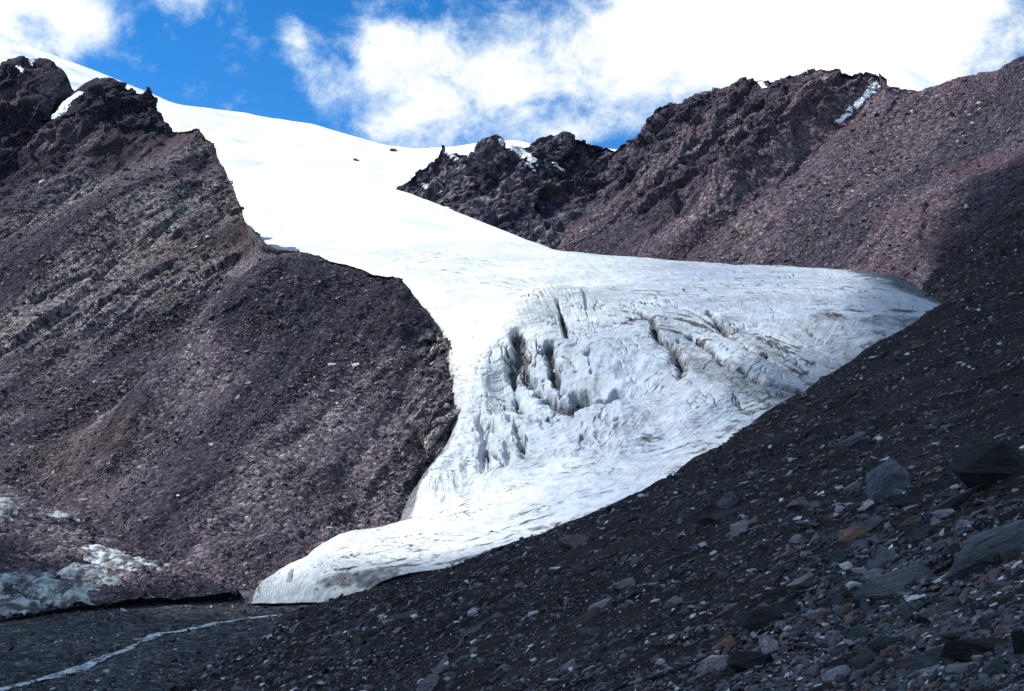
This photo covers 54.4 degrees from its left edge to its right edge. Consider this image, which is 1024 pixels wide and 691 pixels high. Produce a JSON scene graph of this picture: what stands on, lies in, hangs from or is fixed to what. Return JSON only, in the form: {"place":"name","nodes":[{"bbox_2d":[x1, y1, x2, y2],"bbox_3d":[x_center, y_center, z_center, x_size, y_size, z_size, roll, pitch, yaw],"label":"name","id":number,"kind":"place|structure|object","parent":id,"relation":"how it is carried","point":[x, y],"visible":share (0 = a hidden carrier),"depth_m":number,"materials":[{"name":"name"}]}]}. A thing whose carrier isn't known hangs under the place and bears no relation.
{"place":"outdoors","nodes":[
{"label":"outdoors","id":0,"kind":"place"},
{"bbox_2d":[0,482,241,620],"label":"moraine mound","id":1,"kind":"object","parent":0,"point":[35,507],"visible":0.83,"depth_m":164.43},
{"bbox_2d":[0,497,19,522],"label":"ice patch","id":2,"kind":"object","parent":1,"relation":"on","point":[8,510],"visible":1,"depth_m":181.73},
{"bbox_2d":[0,586,46,616],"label":"ice patch","id":3,"kind":"object","parent":1,"relation":"on","point":[17,605],"visible":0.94,"depth_m":145.35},
{"bbox_2d":[0,570,100,608],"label":"ice patch","id":4,"kind":"object","parent":1,"relation":"on","point":[64,592],"visible":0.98,"depth_m":150.82,"materials":[{"name":"ice"}]},
{"bbox_2d":[48,510,79,520],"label":"ice patch","id":5,"kind":"object","parent":1,"relation":"on","point":[62,514],"visible":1,"depth_m":185.53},
{"bbox_2d":[54,562,124,585],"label":"ice patch","id":6,"kind":"object","parent":1,"relation":"on","point":[98,574],"visible":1,"depth_m":156.50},
{"bbox_2d":[0,491,240,619],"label":"mound rubble","id":7,"kind":"object","parent":1,"relation":"on","point":[32,560],"visible":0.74,"depth_m":162.24,"materials":[{"name":"stone"}]},
{"bbox_2d":[75,544,171,571],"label":"ice patch","id":8,"kind":"object","parent":1,"relation":"on","point":[108,557],"visible":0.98,"depth_m":165.97,"materials":[{"name":"ice"}]},
{"bbox_2d":[0,615,276,690],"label":"stream","id":9,"kind":"structure","parent":0,"point":[87,665],"depth_m":118.56,"materials":[{"name":"liquid"}]},
{"bbox_2d":[0,569,438,690],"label":"valley floor","id":10,"kind":"structure","parent":0,"point":[49,627],"depth_m":129.60,"materials":[{"name":"gravel"}]},
{"bbox_2d":[0,56,460,589],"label":"scree mountain","id":11,"kind":"structure","parent":0,"point":[98,116],"depth_m":283.41,"materials":[{"name":"stone"}]},
{"bbox_2d":[51,91,82,118],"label":"snow patch","id":12,"kind":"object","parent":11,"relation":"on","point":[62,108],"visible":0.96,"depth_m":566.24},
{"bbox_2d":[0,134,460,588],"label":"spur rubble","id":13,"kind":"object","parent":11,"relation":"on","point":[27,457],"visible":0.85,"depth_m":264.94,"materials":[{"name":"stone"}]},
{"bbox_2d":[0,34,941,602],"bbox_3d":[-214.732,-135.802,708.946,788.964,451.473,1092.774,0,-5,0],"label":"glacier","id":14,"kind":"object","parent":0,"point":[528,460],"visible":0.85,"depth_m":256.93,"materials":[{"name":"ice"}]},
{"bbox_2d":[251,264,938,600],"bbox_3d":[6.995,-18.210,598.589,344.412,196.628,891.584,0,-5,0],"label":"ice debris","id":15,"kind":"object","parent":14,"relation":"on","point":[764,356],"visible":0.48,"depth_m":251.60,"materials":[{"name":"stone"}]},
{"bbox_2d":[396,131,617,249],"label":"rock peaks","id":16,"kind":"object","parent":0,"point":[491,180],"visible":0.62,"depth_m":729.32,"materials":[{"name":"stone"}]},
{"bbox_2d":[498,136,537,165],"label":"snow patch","id":17,"kind":"object","parent":16,"relation":"on","point":[522,152],"visible":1,"depth_m":747.86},
{"bbox_2d":[0,0,1023,148],"label":"sky","id":18,"kind":"structure","parent":0,"point":[418,74],"materials":[{"name":"blue"}]},
{"bbox_2d":[172,263,1023,690],"bbox_3d":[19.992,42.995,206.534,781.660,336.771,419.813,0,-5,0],"label":"moraine slope","id":19,"kind":"structure","parent":0,"point":[1014,417],"depth_m":66.74,"materials":[{"name":"gravel"}]},
{"bbox_2d":[396,611,411,620],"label":"stone","id":20,"kind":"object","parent":19,"relation":"on","point":[404,616],"visible":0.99,"depth_m":78.31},
{"bbox_2d":[416,621,485,690],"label":"path","id":21,"kind":"structure","parent":19,"relation":"on","point":[429,682],"depth_m":32.20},
{"bbox_2d":[560,658,575,671],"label":"stone","id":22,"kind":"object","parent":19,"relation":"on","point":[568,664],"visible":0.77,"depth_m":17.11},
{"bbox_2d":[558,534,589,548],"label":"boulder","id":23,"kind":"object","parent":19,"relation":"on","point":[570,541],"visible":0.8,"depth_m":90.88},
{"bbox_2d":[571,565,585,575],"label":"stone","id":24,"kind":"object","parent":19,"relation":"on","point":[578,570],"visible":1,"depth_m":54.74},
{"bbox_2d":[568,606,600,629],"bbox_3d":[2.153,8.031,29.071,1.093,0.445,0.235,-32,-4,-3],"label":"slab","id":25,"kind":"object","parent":19,"relation":"on","point":[591,614],"depth_m":29.02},
{"bbox_2d":[579,627,600,638],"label":"stone","id":26,"kind":"object","parent":19,"relation":"on","point":[587,632],"visible":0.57,"depth_m":21.68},
{"bbox_2d":[162,264,1023,690],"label":"scree","id":27,"kind":"structure","parent":19,"relation":"on","point":[828,638],"depth_m":28.73,"materials":[{"name":"stone"}]},
{"bbox_2d":[589,598,611,608],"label":"slab","id":28,"kind":"object","parent":19,"relation":"on","point":[605,603],"depth_m":30.40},
{"bbox_2d":[612,577,634,589],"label":"slab","id":29,"kind":"object","parent":19,"relation":"on","point":[626,582],"depth_m":34.82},
{"bbox_2d":[651,565,672,582],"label":"slab","id":30,"kind":"object","parent":19,"relation":"on","point":[660,573],"depth_m":32.26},
{"bbox_2d":[666,596,682,607],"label":"stone","id":31,"kind":"object","parent":19,"relation":"on","point":[674,600],"visible":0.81,"depth_m":21.55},
{"bbox_2d":[696,513,717,525],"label":"stone","id":32,"kind":"object","parent":19,"relation":"on","point":[704,519],"visible":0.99,"depth_m":51.03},
{"bbox_2d":[700,655,728,671],"bbox_3d":[2.395,3.742,11.687,0.360,0.216,0.162,-12,-5,-1],"label":"stone","id":33,"kind":"object","parent":19,"relation":"on","point":[711,662],"visible":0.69,"depth_m":11.63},
{"bbox_2d":[717,571,728,579],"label":"stone","id":34,"kind":"object","parent":19,"relation":"on","point":[721,575],"visible":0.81,"depth_m":23.11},
{"bbox_2d":[711,635,735,650],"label":"stone","id":35,"kind":"object","parent":19,"relation":"on","point":[728,641],"visible":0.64,"depth_m":12.99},
{"bbox_2d":[717,491,738,509],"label":"boulder","id":36,"kind":"object","parent":19,"relation":"on","point":[727,500],"visible":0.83,"depth_m":72.70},
{"bbox_2d":[730,519,748,535],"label":"boulder","id":37,"kind":"object","parent":19,"relation":"on","point":[737,528],"visible":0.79,"depth_m":39.66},
{"bbox_2d":[726,651,774,670],"bbox_3d":[2.611,3.452,10.845,0.561,0.234,0.289,-4,-5,0],"label":"stone","id":38,"kind":"object","parent":19,"relation":"on","point":[740,660],"visible":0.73,"depth_m":10.78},
{"bbox_2d":[730,603,794,632],"bbox_3d":[3.442,3.699,13.464,0.899,0.330,0.418,-8,-5,-1],"label":"slab","id":39,"kind":"object","parent":19,"relation":"on","point":[756,620],"depth_m":13.36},
{"bbox_2d":[756,544,772,550],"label":"stone","id":40,"kind":"object","parent":19,"relation":"on","point":[762,547],"visible":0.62,"depth_m":25.77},
{"bbox_2d":[758,635,778,653],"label":"stone","id":41,"kind":"object","parent":19,"relation":"on","point":[767,644],"visible":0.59,"depth_m":11.71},
{"bbox_2d":[781,549,797,557],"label":"stone","id":42,"kind":"object","parent":19,"relation":"on","point":[790,552],"visible":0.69,"depth_m":21.86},
{"bbox_2d":[785,555,799,563],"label":"stone","id":43,"kind":"object","parent":19,"relation":"on","point":[794,559],"visible":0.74,"depth_m":19.81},
{"bbox_2d":[787,497,808,510],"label":"stone","id":44,"kind":"object","parent":19,"relation":"on","point":[799,503],"visible":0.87,"depth_m":40.96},
{"bbox_2d":[788,534,809,543],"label":"stone","id":45,"kind":"object","parent":19,"relation":"on","point":[797,538],"visible":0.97,"depth_m":24.77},
{"bbox_2d":[787,573,813,594],"bbox_3d":[4.414,3.645,15.250,0.456,0.198,0.421,-18,-33,-2],"label":"stone","id":46,"kind":"object","parent":19,"relation":"on","point":[803,582],"visible":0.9,"depth_m":15.17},
{"bbox_2d":[791,642,810,649],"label":"stone","id":47,"kind":"object","parent":19,"relation":"on","point":[799,645],"visible":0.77,"depth_m":10.96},
{"bbox_2d":[795,520,818,527],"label":"stone","id":48,"kind":"object","parent":19,"relation":"on","point":[804,524],"visible":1,"depth_m":31.13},
{"bbox_2d":[802,668,819,678],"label":"stone","id":49,"kind":"object","parent":19,"relation":"on","point":[811,673],"visible":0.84,"depth_m":9.06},
{"bbox_2d":[806,434,820,441],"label":"stone","id":50,"kind":"object","parent":19,"relation":"on","point":[813,437],"visible":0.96,"depth_m":112.84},
{"bbox_2d":[804,608,828,620],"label":"stone","id":51,"kind":"object","parent":19,"relation":"on","point":[814,614],"visible":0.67,"depth_m":12.35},
{"bbox_2d":[822,665,850,681],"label":"stone","id":52,"kind":"object","parent":19,"relation":"on","point":[844,671],"visible":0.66,"depth_m":8.69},
{"bbox_2d":[827,548,846,562],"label":"boulder","id":53,"kind":"object","parent":19,"relation":"on","point":[839,555],"visible":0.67,"depth_m":16.73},
{"bbox_2d":[829,643,848,655],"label":"stone","id":54,"kind":"object","parent":19,"relation":"on","point":[838,648],"visible":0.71,"depth_m":9.87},
{"bbox_2d":[826,578,852,593],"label":"stone","id":55,"kind":"object","parent":19,"relation":"on","point":[838,585],"visible":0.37,"depth_m":13.56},
{"bbox_2d":[831,596,848,608],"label":"stone","id":56,"kind":"object","parent":19,"relation":"on","point":[841,601],"visible":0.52,"depth_m":12.32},
{"bbox_2d":[829,586,851,606],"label":"stone","id":57,"kind":"object","parent":19,"relation":"on","point":[842,591],"visible":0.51,"depth_m":12.47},
{"bbox_2d":[833,607,855,617],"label":"stone","id":58,"kind":"object","parent":19,"relation":"on","point":[843,611],"visible":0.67,"depth_m":11.92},
{"bbox_2d":[828,431,866,451],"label":"slab","id":59,"kind":"structure","parent":19,"relation":"on","point":[855,439],"depth_m":92.52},
{"bbox_2d":[844,481,861,493],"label":"stone","id":60,"kind":"object","parent":19,"relation":"on","point":[849,488],"visible":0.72,"depth_m":37.80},
{"bbox_2d":[838,526,868,545],"bbox_3d":[6.816,3.811,19.795,0.767,0.392,0.402,-10,-5,-1],"label":"boulder","id":61,"kind":"object","parent":19,"relation":"on","point":[848,535],"visible":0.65,"depth_m":19.67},
{"bbox_2d":[848,667,866,683],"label":"stone","id":62,"kind":"object","parent":19,"relation":"on","point":[855,675],"visible":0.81,"depth_m":8.48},
{"bbox_2d":[851,567,867,574],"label":"stone","id":63,"kind":"object","parent":19,"relation":"on","point":[861,570],"visible":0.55,"depth_m":14.05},
{"bbox_2d":[848,625,872,638],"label":"stone","id":64,"kind":"object","parent":19,"relation":"on","point":[857,631],"visible":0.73,"depth_m":10.23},
{"bbox_2d":[850,539,870,549],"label":"stone","id":65,"kind":"object","parent":19,"relation":"on","point":[854,544],"visible":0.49,"depth_m":18.15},
{"bbox_2d":[860,600,870,610],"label":"stone","id":66,"kind":"object","parent":19,"relation":"on","point":[865,605],"visible":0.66,"depth_m":11.68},
{"bbox_2d":[858,498,874,511],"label":"stone","id":67,"kind":"object","parent":19,"relation":"on","point":[868,502],"visible":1,"depth_m":30.43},
{"bbox_2d":[856,647,877,661],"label":"stone","id":68,"kind":"object","parent":19,"relation":"on","point":[865,654],"visible":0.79,"depth_m":8.94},
{"bbox_2d":[860,568,882,579],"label":"stone","id":69,"kind":"object","parent":19,"relation":"on","point":[873,573],"visible":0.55,"depth_m":13.25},
{"bbox_2d":[866,515,882,527],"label":"stone","id":70,"kind":"object","parent":19,"relation":"on","point":[874,521],"visible":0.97,"depth_m":20.36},
{"bbox_2d":[864,657,887,675],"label":"slab","id":71,"kind":"object","parent":19,"relation":"on","point":[877,664],"depth_m":8.47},
{"bbox_2d":[865,558,887,569],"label":"stone","id":72,"kind":"object","parent":19,"relation":"on","point":[875,563],"visible":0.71,"depth_m":14.44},
{"bbox_2d":[875,503,888,511],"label":"stone","id":73,"kind":"object","parent":19,"relation":"on","point":[884,507],"visible":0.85,"depth_m":28.29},
{"bbox_2d":[866,636,903,649],"bbox_3d":[3.466,2.749,9.247,0.399,0.142,0.173,-14,-5,-1],"label":"slab","id":74,"kind":"object","parent":19,"relation":"on","point":[880,641],"depth_m":9.18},
{"bbox_2d":[879,644,895,656],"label":"stone","id":75,"kind":"object","parent":19,"relation":"on","point":[889,649],"visible":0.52,"depth_m":8.86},
{"bbox_2d":[879,526,895,539],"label":"stone","id":76,"kind":"object","parent":19,"relation":"on","point":[882,535],"visible":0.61,"depth_m":18.80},
{"bbox_2d":[876,547,899,562],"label":"boulder","id":77,"kind":"object","parent":19,"relation":"on","point":[885,553],"visible":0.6,"depth_m":14.48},
{"bbox_2d":[866,458,910,501],"bbox_3d":[11.680,4.453,31.257,1.802,1.368,0.814,-42,-4,-3],"label":"boulder","id":78,"kind":"object","parent":19,"relation":"on","point":[886,478],"visible":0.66,"depth_m":30.98,"materials":[{"name":"stone"}]},
{"bbox_2d":[853,564,935,598],"bbox_3d":[4.565,2.852,11.731,1.070,0.392,0.346,-18,-5,-2],"label":"slab","id":79,"kind":"object","parent":19,"relation":"on","point":[889,585],"depth_m":11.69,"materials":[{"name":"stone"}]},
{"bbox_2d":[888,494,922,507],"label":"boulder","id":80,"kind":"object","parent":19,"relation":"on","point":[906,500],"visible":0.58,"depth_m":27.49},
{"bbox_2d":[891,655,922,670],"bbox_3d":[3.266,2.624,8.162,0.286,0.151,0.142,-14,-5,-1],"label":"slab","id":81,"kind":"object","parent":19,"relation":"on","point":[903,662],"depth_m":8.15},
{"bbox_2d":[899,611,914,627],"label":"stone","id":82,"kind":"object","parent":19,"relation":"on","point":[907,616],"visible":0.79,"depth_m":10.05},
{"bbox_2d":[896,516,921,534],"bbox_3d":[7.267,3.339,18.184,0.529,0.471,0.237,0,-5,0],"label":"boulder","id":83,"kind":"object","parent":19,"relation":"on","point":[908,525],"visible":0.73,"depth_m":18.09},
{"bbox_2d":[906,628,926,638],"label":"stone","id":84,"kind":"object","parent":19,"relation":"on","point":[920,631],"visible":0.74,"depth_m":9.20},
{"bbox_2d":[911,523,931,539],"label":"stone","id":85,"kind":"object","parent":19,"relation":"on","point":[924,530],"visible":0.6,"depth_m":16.15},
{"bbox_2d":[913,601,929,612],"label":"stone","id":86,"kind":"object","parent":19,"relation":"on","point":[919,606],"visible":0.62,"depth_m":10.49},
{"bbox_2d":[915,642,929,649],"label":"stone","id":87,"kind":"object","parent":19,"relation":"on","point":[919,646],"visible":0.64,"depth_m":8.59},
{"bbox_2d":[908,656,941,673],"bbox_3d":[3.280,2.573,7.921,0.214,0.174,0.260,30,-60,-36],"label":"stone","id":88,"kind":"object","parent":19,"relation":"on","point":[919,663],"visible":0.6,"depth_m":7.88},
{"bbox_2d":[917,664,940,673],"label":"stone","id":89,"kind":"object","parent":19,"relation":"on","point":[931,669],"visible":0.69,"depth_m":7.78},
{"bbox_2d":[922,608,938,617],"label":"stone","id":90,"kind":"object","parent":19,"relation":"on","point":[929,612],"visible":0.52,"depth_m":9.82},
{"bbox_2d":[923,648,944,660],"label":"stone","id":91,"kind":"object","parent":19,"relation":"on","point":[934,654],"visible":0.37,"depth_m":8.07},
{"bbox_2d":[930,515,944,524],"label":"stone","id":92,"kind":"object","parent":19,"relation":"on","point":[934,520],"visible":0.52,"depth_m":18.06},
{"bbox_2d":[928,595,949,604],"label":"stone","id":93,"kind":"object","parent":19,"relation":"on","point":[935,600],"visible":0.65,"depth_m":10.47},
{"bbox_2d":[938,597,961,613],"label":"boulder","id":94,"kind":"object","parent":19,"relation":"on","point":[952,604],"visible":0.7,"depth_m":9.62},
{"bbox_2d":[922,485,979,524],"bbox_3d":[8.071,2.959,18.332,1.385,0.305,0.302,-34,-4,-3],"label":"slab","id":95,"kind":"object","parent":19,"relation":"on","point":[956,502],"depth_m":18.25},
{"bbox_2d":[929,508,955,518],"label":"stone","id":96,"kind":"object","parent":95,"relation":"on","point":[946,513],"visible":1,"depth_m":17.95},
{"bbox_2d":[952,527,964,539],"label":"stone","id":97,"kind":"object","parent":19,"relation":"on","point":[961,531],"visible":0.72,"depth_m":14.00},
{"bbox_2d":[940,627,979,638],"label":"slab","id":98,"kind":"object","parent":19,"relation":"on","point":[954,633],"depth_m":8.46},
{"bbox_2d":[955,519,971,530],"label":"stone","id":99,"kind":"object","parent":19,"relation":"on","point":[961,523],"visible":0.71,"depth_m":14.29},
{"bbox_2d":[945,661,982,674],"bbox_3d":[3.308,2.354,7.230,0.384,0.078,0.186,-6,-5,-1],"label":"slab","id":100,"kind":"object","parent":19,"relation":"on","point":[955,669],"depth_m":7.20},
{"bbox_2d":[966,663,978,672],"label":"stone","id":101,"kind":"object","parent":19,"relation":"on","point":[974,666],"visible":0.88,"depth_m":7.18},
{"bbox_2d":[961,649,984,661],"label":"stone","id":102,"kind":"object","parent":19,"relation":"on","point":[969,654],"visible":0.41,"depth_m":7.45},
{"bbox_2d":[940,637,1008,661],"bbox_3d":[3.522,2.302,7.501,0.582,0.209,0.166,0,-5,-3],"label":"slab","id":103,"kind":"object","parent":19,"relation":"on","point":[955,649],"depth_m":7.45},
{"bbox_2d":[967,508,985,517],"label":"stone","id":104,"kind":"object","parent":19,"relation":"on","point":[975,513],"visible":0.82,"depth_m":14.93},
{"bbox_2d":[946,519,1023,579],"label":"slab","id":105,"kind":"object","parent":19,"relation":"on","point":[1003,540],"depth_m":10.74,"materials":[{"name":"stone"}]},
{"bbox_2d":[978,616,992,629],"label":"stone","id":106,"kind":"object","parent":19,"relation":"on","point":[984,623],"visible":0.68,"depth_m":8.36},
{"bbox_2d":[949,442,1023,491],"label":"boulder","id":107,"kind":"object","parent":19,"relation":"on","point":[984,465],"visible":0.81,"depth_m":19.62,"materials":[{"name":"stone"}]},
{"bbox_2d":[971,567,1001,584],"bbox_3d":[4.978,2.436,10.463,0.364,0.061,0.182,-29,-8,3],"label":"stone","id":108,"kind":"object","parent":19,"relation":"on","point":[988,574],"visible":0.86,"depth_m":10.44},
{"bbox_2d":[975,612,1001,624],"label":"stone","id":109,"kind":"object","parent":19,"relation":"on","point":[994,616],"visible":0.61,"depth_m":8.53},
{"bbox_2d":[981,552,1002,563],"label":"stone","id":110,"kind":"object","parent":19,"relation":"on","point":[993,557],"visible":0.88,"depth_m":10.63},
{"bbox_2d":[982,658,1006,675],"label":"stone","id":111,"kind":"object","parent":19,"relation":"on","point":[992,667],"visible":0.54,"depth_m":6.84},
{"bbox_2d":[993,582,1011,589],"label":"stone","id":112,"kind":"object","parent":19,"relation":"on","point":[996,586],"visible":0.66,"depth_m":9.60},
{"bbox_2d":[1007,548,1019,557],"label":"stone","id":113,"kind":"object","parent":19,"relation":"on","point":[1013,552],"visible":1,"depth_m":10.52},
{"bbox_2d":[1010,630,1023,654],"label":"boulder","id":114,"kind":"object","parent":19,"relation":"on","point":[1017,638],"visible":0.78,"depth_m":7.03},
{"bbox_2d":[557,56,1023,288],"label":"scree ridge","id":115,"kind":"structure","parent":0,"point":[726,176],"depth_m":589.28,"materials":[{"name":"stone"}]},
{"bbox_2d":[562,57,1023,288],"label":"ridge rubble","id":116,"kind":"object","parent":115,"relation":"on","point":[836,216],"visible":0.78,"depth_m":528.65,"materials":[{"name":"stone"}]},
{"bbox_2d":[834,94,866,124],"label":"snow patch","id":117,"kind":"object","parent":115,"relation":"on","point":[859,102],"visible":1,"depth_m":645.92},
{"bbox_2d":[863,80,879,97],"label":"snow patch","id":118,"kind":"object","parent":115,"relation":"on","point":[867,94],"visible":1,"depth_m":663.72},
{"bbox_2d":[756,58,966,90],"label":"snow dome","id":119,"kind":"structure","parent":0,"point":[899,76],"depth_m":751.03,"materials":[{"name":"snow"}]},
{"bbox_2d":[922,178,1023,302],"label":"shaded spur","id":120,"kind":"structure","parent":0,"point":[954,284],"depth_m":318.75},
{"bbox_2d":[921,182,1023,302],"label":"shaded rubble","id":121,"kind":"object","parent":120,"relation":"on","point":[938,277],"visible":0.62,"depth_m":318.92,"materials":[{"name":"stone"}]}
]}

